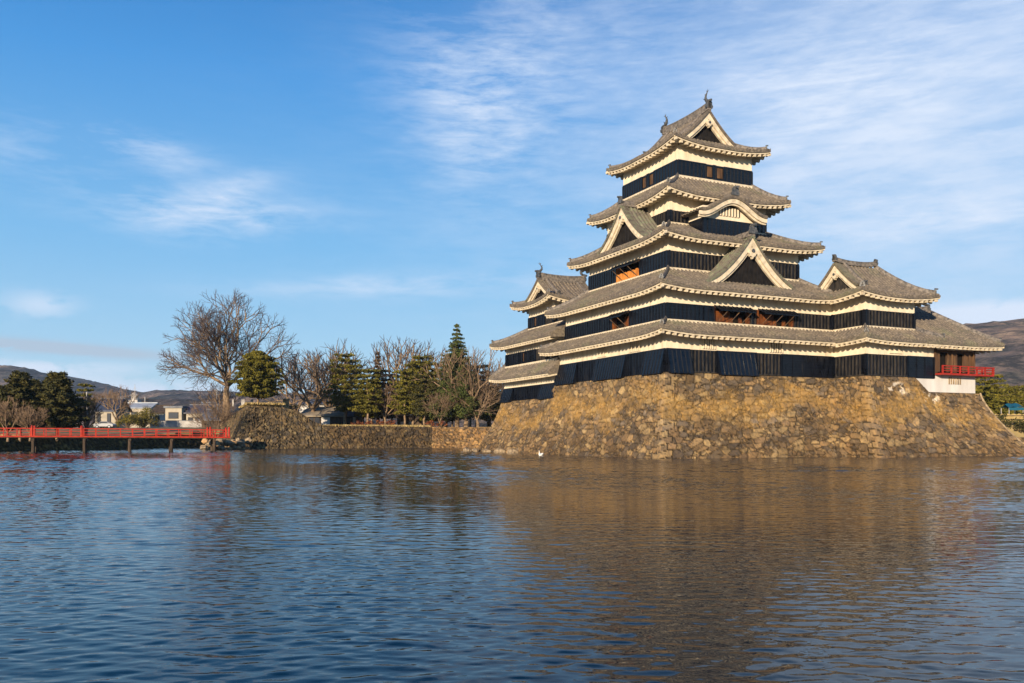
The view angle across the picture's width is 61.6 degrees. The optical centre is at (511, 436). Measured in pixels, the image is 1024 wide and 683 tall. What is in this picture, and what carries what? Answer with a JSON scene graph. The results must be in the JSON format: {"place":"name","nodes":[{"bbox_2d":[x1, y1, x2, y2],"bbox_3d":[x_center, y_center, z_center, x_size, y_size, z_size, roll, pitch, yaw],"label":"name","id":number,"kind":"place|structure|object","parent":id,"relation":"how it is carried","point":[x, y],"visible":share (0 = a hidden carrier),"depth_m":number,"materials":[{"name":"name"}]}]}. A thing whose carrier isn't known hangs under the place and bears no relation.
{"place":"outdoors","nodes":[
{"label":"outdoors","id":0,"kind":"place"},
{"bbox_2d":[0,365,347,399],"bbox_3d":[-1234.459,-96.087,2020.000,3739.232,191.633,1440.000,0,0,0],"label":"hills","id":1,"kind":"structure","parent":0,"point":[6,371],"depth_m":1957.26,"materials":[{"name":"green plant"}]},
{"bbox_2d":[73,393,663,427],"bbox_3d":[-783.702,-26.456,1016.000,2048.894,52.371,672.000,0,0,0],"label":"hills","id":2,"kind":"structure","parent":0,"point":[180,402],"depth_m":917.66,"materials":[{"name":"green plant"}]},
{"bbox_2d":[0,551,1023,682],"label":"moat water","id":3,"kind":"structure","parent":0,"point":[511,616],"depth_m":8.26,"materials":[{"name":"blue liquid"}]},
{"bbox_2d":[0,472,1023,550],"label":"moat water","id":4,"kind":"structure","parent":0,"point":[511,511],"depth_m":19.95,"materials":[{"name":"blue liquid"}]},
{"bbox_2d":[0,447,1023,471],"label":"moat water","id":5,"kind":"structure","parent":0,"point":[190,459],"depth_m":58.23,"materials":[{"name":"blue liquid"}]},
{"bbox_2d":[494,448,504,452],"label":"shore rock","id":6,"kind":"object","parent":5,"relation":"in","point":[499,450],"visible":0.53,"depth_m":95.39,"materials":[{"name":"beige stone"}]},
{"bbox_2d":[507,448,517,452],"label":"shore rock","id":7,"kind":"object","parent":5,"relation":"in","point":[512,450],"visible":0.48,"depth_m":92.18,"materials":[{"name":"beige stone"}]},
{"bbox_2d":[0,423,1023,436],"bbox_3d":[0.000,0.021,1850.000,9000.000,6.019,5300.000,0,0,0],"label":"ground","id":8,"kind":"structure","parent":0,"point":[1019,433],"depth_m":148.66,"materials":[{"name":"plant"}]},
{"bbox_2d":[0,385,13,431],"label":"cedar tree","id":9,"kind":"object","parent":8,"relation":"on","point":[1,388],"visible":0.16,"depth_m":112.71,"materials":[{"name":"green plant"}]},
{"bbox_2d":[0,397,30,441],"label":"bare tree","id":10,"kind":"object","parent":8,"relation":"on","point":[3,405],"visible":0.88,"depth_m":107.86,"materials":[{"name":"brown plant"}]},
{"bbox_2d":[0,370,48,441],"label":"cedar tree","id":11,"kind":"object","parent":8,"relation":"on","point":[19,385],"visible":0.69,"depth_m":111.07,"materials":[{"name":"green plant"}]},
{"bbox_2d":[7,406,50,440],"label":"bare tree","id":12,"kind":"object","parent":8,"relation":"on","point":[32,414],"visible":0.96,"depth_m":106.69,"materials":[{"name":"brown plant"}]},
{"bbox_2d":[30,378,42,387],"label":"cedar tree","id":13,"kind":"object","parent":8,"relation":"on","point":[37,383],"visible":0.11,"depth_m":127.53,"materials":[{"name":"green plant"}]},
{"bbox_2d":[22,371,91,440],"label":"cedar tree","id":14,"kind":"object","parent":8,"relation":"on","point":[61,400],"visible":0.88,"depth_m":112.78,"materials":[{"name":"green plant"}]},
{"bbox_2d":[76,383,95,422],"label":"pine tree","id":15,"kind":"object","parent":8,"relation":"on","point":[85,389],"visible":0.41,"depth_m":149.69,"materials":[{"name":"green plant"}]},
{"bbox_2d":[76,393,103,440],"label":"bare tree","id":16,"kind":"object","parent":8,"relation":"on","point":[92,409],"visible":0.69,"depth_m":117.49,"materials":[{"name":"brown plant"}]},
{"bbox_2d":[89,390,114,406],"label":"bare tree","id":17,"kind":"object","parent":8,"relation":"on","point":[101,396],"visible":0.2,"depth_m":256.93,"materials":[{"name":"brown plant"}]},
{"bbox_2d":[93,421,115,427],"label":"parked car","id":18,"kind":"object","parent":8,"relation":"on","point":[108,424],"visible":0.96,"depth_m":185.15,"materials":[{"name":"grey paint"}]},
{"bbox_2d":[0,434,218,450],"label":"bank wall","id":19,"kind":"structure","parent":8,"relation":"on","point":[67,443],"depth_m":126.67,"materials":[{"name":"stone"}]},
{"bbox_2d":[94,398,132,427],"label":"house","id":20,"kind":"structure","parent":8,"relation":"on","point":[106,415],"depth_m":190.23,"materials":[{"name":"white paint"}]},
{"bbox_2d":[0,425,229,451],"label":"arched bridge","id":21,"kind":"structure","parent":8,"relation":"on","point":[33,436],"depth_m":101.27,"materials":[{"name":"paint"}]},
{"bbox_2d":[92,385,138,427],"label":"bare tree","id":22,"kind":"object","parent":8,"relation":"on","point":[124,405],"visible":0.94,"depth_m":189.83,"materials":[{"name":"brown plant"}]},
{"bbox_2d":[115,413,141,427],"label":"shrub","id":23,"kind":"object","parent":8,"relation":"on","point":[128,419],"visible":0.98,"depth_m":177.57,"materials":[{"name":"green plant"}]},
{"bbox_2d":[129,392,140,401],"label":"lookout tower","id":24,"kind":"structure","parent":8,"relation":"on","point":[137,399],"depth_m":260.48,"materials":[{"name":"concrete"}]},
{"bbox_2d":[128,402,159,427],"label":"house","id":25,"kind":"structure","parent":8,"relation":"on","point":[140,405],"depth_m":215.50,"materials":[{"name":"metal"}]},
{"bbox_2d":[131,405,160,427],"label":"shrub","id":26,"kind":"object","parent":8,"relation":"on","point":[145,419],"visible":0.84,"depth_m":181.20,"materials":[{"name":"green plant"}]},
{"bbox_2d":[150,405,171,426],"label":"house","id":27,"kind":"structure","parent":8,"relation":"on","point":[159,410],"depth_m":208.16,"materials":[{"name":"concrete"}]},
{"bbox_2d":[163,406,187,419],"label":"house","id":28,"kind":"structure","parent":8,"relation":"on","point":[173,412],"depth_m":195.00,"materials":[{"name":"white paint"}]},
{"bbox_2d":[157,420,201,426],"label":"wall","id":29,"kind":"structure","parent":8,"relation":"on","point":[174,423],"depth_m":188.00,"materials":[{"name":"paint"}]},
{"bbox_2d":[183,404,210,419],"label":"house","id":30,"kind":"structure","parent":8,"relation":"on","point":[187,412],"depth_m":196.61,"materials":[{"name":"grey stone"}]},
{"bbox_2d":[185,396,238,436],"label":"bare bush","id":31,"kind":"object","parent":8,"relation":"on","point":[215,414],"visible":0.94,"depth_m":121.68,"materials":[{"name":"brown plant"}]},
{"bbox_2d":[198,409,232,427],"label":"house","id":32,"kind":"structure","parent":8,"relation":"on","point":[206,420],"depth_m":165.01,"materials":[{"name":"grey glass"}]},
{"bbox_2d":[1,402,430,435],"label":"dry grass","id":33,"kind":"structure","parent":8,"relation":"on","point":[279,404],"depth_m":130.62,"materials":[{"name":"plant"}]},
{"bbox_2d":[194,382,243,427],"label":"bare tree","id":34,"kind":"object","parent":8,"relation":"on","point":[219,396],"visible":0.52,"depth_m":149.47,"materials":[{"name":"brown plant"}]},
{"bbox_2d":[200,437,252,449],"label":"abutment rocks","id":35,"kind":"object","parent":8,"relation":"on","point":[238,443],"visible":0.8,"depth_m":118.98,"materials":[{"name":"stone"}]},
{"bbox_2d":[217,405,325,448],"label":"stone bastion","id":36,"kind":"object","parent":8,"relation":"on","point":[265,427],"visible":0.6,"depth_m":128.39,"materials":[{"name":"brown stone"}]},
{"bbox_2d":[156,289,300,415],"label":"zelkova tree","id":37,"kind":"object","parent":36,"relation":"on","point":[204,337],"visible":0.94,"depth_m":133.62,"materials":[{"name":"brown plant"}]},
{"bbox_2d":[228,350,286,405],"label":"pine tree","id":38,"kind":"object","parent":36,"relation":"on","point":[256,373],"visible":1,"depth_m":127.78,"materials":[{"name":"green plant"}]},
{"bbox_2d":[282,399,289,408],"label":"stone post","id":39,"kind":"object","parent":36,"relation":"on","point":[286,402],"visible":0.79,"depth_m":135.65,"materials":[{"name":"grey stone"}]},
{"bbox_2d":[289,404,298,409],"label":"shrub","id":40,"kind":"object","parent":36,"relation":"on","point":[291,407],"visible":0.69,"depth_m":137.22,"materials":[{"name":"green plant"}]},
{"bbox_2d":[259,356,330,410],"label":"bare tree","id":41,"kind":"object","parent":8,"relation":"on","point":[293,395],"visible":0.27,"depth_m":177.43,"materials":[{"name":"brown plant"}]},
{"bbox_2d":[297,399,337,412],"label":"storehouse","id":42,"kind":"structure","parent":8,"relation":"on","point":[304,406],"depth_m":185.00,"materials":[{"name":"concrete"}]},
{"bbox_2d":[266,345,372,411],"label":"bare tree","id":43,"kind":"object","parent":8,"relation":"on","point":[316,404],"visible":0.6,"depth_m":151.11,"materials":[{"name":"brown plant"}]},
{"bbox_2d":[275,338,368,406],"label":"bare tree","id":44,"kind":"object","parent":8,"relation":"on","point":[322,382],"visible":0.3,"depth_m":170.15,"materials":[{"name":"brown plant"}]},
{"bbox_2d":[301,407,348,424],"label":"house","id":45,"kind":"structure","parent":8,"relation":"on","point":[326,415],"depth_m":150.00,"materials":[{"name":"grey concrete"}]},
{"bbox_2d":[322,352,361,424],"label":"pine tree","id":46,"kind":"object","parent":8,"relation":"on","point":[345,386],"visible":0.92,"depth_m":147.06,"materials":[{"name":"green plant"}]},
{"bbox_2d":[332,365,364,406],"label":"pine tree","id":47,"kind":"object","parent":8,"relation":"on","point":[348,389],"visible":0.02,"depth_m":159.60,"materials":[{"name":"green plant"}]},
{"bbox_2d":[346,411,365,425],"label":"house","id":48,"kind":"structure","parent":8,"relation":"on","point":[351,417],"depth_m":153.92,"materials":[{"name":"grey glass"}]},
{"bbox_2d":[348,373,375,424],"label":"pine tree","id":49,"kind":"object","parent":8,"relation":"on","point":[359,414],"visible":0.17,"depth_m":151.37,"materials":[{"name":"green plant"}]},
{"bbox_2d":[351,368,383,421],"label":"pine tree","id":50,"kind":"object","parent":8,"relation":"on","point":[370,408],"visible":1,"depth_m":145.34,"materials":[{"name":"green plant"}]},
{"bbox_2d":[356,382,388,424],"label":"pine tree","id":51,"kind":"object","parent":8,"relation":"on","point":[372,416],"visible":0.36,"depth_m":149.37,"materials":[{"name":"green plant"}]},
{"bbox_2d":[325,425,432,447],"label":"moat wall","id":52,"kind":"structure","parent":8,"relation":"on","point":[336,436],"depth_m":134.50,"materials":[{"name":"stone"}]},
{"bbox_2d":[366,352,392,424],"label":"conifer tree","id":53,"kind":"object","parent":8,"relation":"on","point":[383,381],"visible":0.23,"depth_m":157.79,"materials":[{"name":"green plant"}]},
{"bbox_2d":[372,369,395,425],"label":"cedar tree","id":54,"kind":"object","parent":8,"relation":"on","point":[386,389],"visible":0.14,"depth_m":161.31,"materials":[{"name":"green plant"}]},
{"bbox_2d":[371,383,408,424],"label":"bare tree","id":55,"kind":"object","parent":8,"relation":"on","point":[385,413],"visible":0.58,"depth_m":147.71,"materials":[{"name":"brown plant"}]},
{"bbox_2d":[384,420,395,424],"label":"azalea bush","id":56,"kind":"object","parent":8,"relation":"on","point":[392,422],"visible":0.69,"depth_m":140.25,"materials":[{"name":"brown plant"}]},
{"bbox_2d":[390,374,403,424],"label":"cedar tree","id":57,"kind":"object","parent":8,"relation":"on","point":[396,403],"visible":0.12,"depth_m":164.60,"materials":[{"name":"green plant"}]},
{"bbox_2d":[386,370,418,425],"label":"pine tree","id":58,"kind":"object","parent":8,"relation":"on","point":[401,401],"visible":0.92,"depth_m":144.25,"materials":[{"name":"green plant"}]},
{"bbox_2d":[366,334,445,394],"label":"bare tree","id":59,"kind":"object","parent":8,"relation":"on","point":[400,355],"visible":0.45,"depth_m":158.20,"materials":[{"name":"brown plant"}]},
{"bbox_2d":[394,362,424,424],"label":"pine tree","id":60,"kind":"object","parent":8,"relation":"on","point":[413,364],"visible":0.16,"depth_m":149.31,"materials":[{"name":"green plant"}]},
{"bbox_2d":[396,403,422,425],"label":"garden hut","id":61,"kind":"object","parent":8,"relation":"on","point":[408,419],"visible":0.29,"depth_m":156.00,"materials":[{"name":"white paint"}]},
{"bbox_2d":[406,354,437,425],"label":"pine tree","id":62,"kind":"object","parent":8,"relation":"on","point":[418,358],"visible":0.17,"depth_m":151.17,"materials":[{"name":"green plant"}]},
{"bbox_2d":[407,372,439,425],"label":"cedar tree","id":63,"kind":"object","parent":8,"relation":"on","point":[418,411],"visible":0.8,"depth_m":142.56,"materials":[{"name":"green plant"}]},
{"bbox_2d":[417,361,440,424],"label":"pine tree","id":64,"kind":"object","parent":8,"relation":"on","point":[428,364],"visible":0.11,"depth_m":149.96,"materials":[{"name":"green plant"}]},
{"bbox_2d":[413,405,444,422],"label":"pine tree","id":65,"kind":"object","parent":8,"relation":"on","point":[427,419],"visible":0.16,"depth_m":146.11,"materials":[{"name":"green plant"}]},
{"bbox_2d":[422,368,447,426],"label":"pine tree","id":66,"kind":"object","parent":8,"relation":"on","point":[435,373],"visible":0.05,"depth_m":149.93,"materials":[{"name":"green plant"}]},
{"bbox_2d":[421,389,458,426],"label":"bare tree","id":67,"kind":"object","parent":8,"relation":"on","point":[444,401],"visible":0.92,"depth_m":139.78,"materials":[{"name":"brown plant"}]},
{"bbox_2d":[431,391,475,426],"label":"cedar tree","id":68,"kind":"object","parent":8,"relation":"on","point":[452,419],"visible":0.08,"depth_m":144.51,"materials":[{"name":"green plant"}]},
{"bbox_2d":[426,324,491,426],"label":"spruce tree","id":69,"kind":"object","parent":8,"relation":"on","point":[460,411],"visible":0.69,"depth_m":141.78,"materials":[{"name":"green plant"}]},
{"bbox_2d":[414,346,504,426],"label":"bare tree","id":70,"kind":"object","parent":8,"relation":"on","point":[466,421],"visible":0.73,"depth_m":140.74,"materials":[{"name":"brown plant"}]},
{"bbox_2d":[431,427,489,447],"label":"moat wall","id":71,"kind":"structure","parent":8,"relation":"on","point":[457,437],"depth_m":137.62,"materials":[{"name":"stone"}]},
{"bbox_2d":[425,420,437,426],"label":"azalea bush","id":72,"kind":"object","parent":71,"relation":"on","point":[431,424],"visible":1,"depth_m":139.41,"materials":[{"name":"brown plant"}]},
{"bbox_2d":[435,421,446,426],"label":"azalea bush","id":73,"kind":"object","parent":71,"relation":"on","point":[442,424],"visible":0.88,"depth_m":140.49,"materials":[{"name":"brown plant"}]},
{"bbox_2d":[445,367,503,426],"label":"bare tree","id":74,"kind":"object","parent":8,"relation":"on","point":[485,402],"visible":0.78,"depth_m":140.93,"materials":[{"name":"brown plant"}]},
{"bbox_2d":[468,364,492,426],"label":"cedar tree","id":75,"kind":"object","parent":8,"relation":"on","point":[487,365],"visible":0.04,"depth_m":151.73,"materials":[{"name":"green plant"}]},
{"bbox_2d":[472,387,500,426],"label":"cedar tree","id":76,"kind":"object","parent":8,"relation":"on","point":[492,401],"visible":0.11,"depth_m":149.02,"materials":[{"name":"green plant"}]},
{"bbox_2d":[471,356,503,426],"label":"bare tree","id":77,"kind":"object","parent":8,"relation":"on","point":[485,370],"visible":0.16,"depth_m":150.33,"materials":[{"name":"brown plant"}]},
{"bbox_2d":[480,392,501,421],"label":"cedar tree","id":78,"kind":"object","parent":8,"relation":"on","point":[488,418],"visible":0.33,"depth_m":146.50,"materials":[{"name":"green plant"}]},
{"bbox_2d":[477,372,1023,458],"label":"stone rampart","id":79,"kind":"object","parent":8,"relation":"on","point":[708,415],"visible":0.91,"depth_m":76.13,"materials":[{"name":"brown stone"}]},
{"bbox_2d":[489,263,587,402],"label":"keep","id":80,"kind":"structure","parent":79,"relation":"on","point":[526,371],"depth_m":96.61,"materials":[{"name":"beige paint"}]},
{"bbox_2d":[538,89,844,384],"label":"castle keep","id":81,"kind":"structure","parent":79,"relation":"on","point":[691,265],"depth_m":77.73,"materials":[{"name":"beige paint"}]},
{"bbox_2d":[818,254,950,378],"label":"corner turret","id":82,"kind":"object","parent":79,"relation":"on","point":[876,331],"visible":0.82,"depth_m":77.82,"materials":[{"name":"beige paint"}]},
{"bbox_2d":[914,304,1004,392],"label":"moon viewing wing","id":83,"kind":"structure","parent":79,"relation":"on","point":[955,367],"depth_m":81.38,"materials":[{"name":"grey tile"}]},
{"bbox_2d":[975,373,1014,413],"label":"pine tree","id":84,"kind":"object","parent":8,"relation":"on","point":[993,399],"visible":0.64,"depth_m":116.93,"materials":[{"name":"green plant"}]},
{"bbox_2d":[981,385,1023,414],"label":"pine tree","id":85,"kind":"object","parent":8,"relation":"on","point":[1018,398],"visible":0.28,"depth_m":120.25,"materials":[{"name":"green plant"}]},
{"bbox_2d":[995,414,1023,421],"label":"bamboo fence","id":86,"kind":"object","parent":8,"relation":"on","point":[1014,416],"visible":0.34,"depth_m":103.95,"materials":[{"name":"wood"}]},
{"bbox_2d":[996,413,1023,428],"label":"shrub","id":87,"kind":"object","parent":8,"relation":"on","point":[1002,419],"visible":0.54,"depth_m":98.24,"materials":[{"name":"green plant"}]},
{"bbox_2d":[1001,403,1023,413],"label":"blue canopy","id":88,"kind":"object","parent":8,"relation":"on","point":[1014,406],"visible":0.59,"depth_m":111.42,"materials":[{"name":"blue"}]},
{"bbox_2d":[1002,384,1023,414],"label":"pine tree","id":89,"kind":"object","parent":8,"relation":"on","point":[1022,389],"visible":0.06,"depth_m":131.25,"materials":[{"name":"green plant"}]},
{"bbox_2d":[1006,420,1023,430],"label":"shrub","id":90,"kind":"object","parent":8,"relation":"on","point":[1017,428],"visible":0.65,"depth_m":97.48,"materials":[{"name":"green plant"}]},
{"bbox_2d":[1015,412,1023,430],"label":"shrub","id":91,"kind":"object","parent":8,"relation":"on","point":[1021,422],"visible":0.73,"depth_m":97.81,"materials":[{"name":"green plant"}]},
{"bbox_2d":[0,0,1023,393],"label":"sky","id":92,"kind":"structure","parent":0,"point":[360,171],"materials":[{"name":"blue"}]},
{"bbox_2d":[963,318,1023,413],"bbox_3d":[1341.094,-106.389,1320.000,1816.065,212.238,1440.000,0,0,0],"label":"hills","id":93,"kind":"structure","parent":0,"point":[1007,362],"depth_m":1025.55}
]}

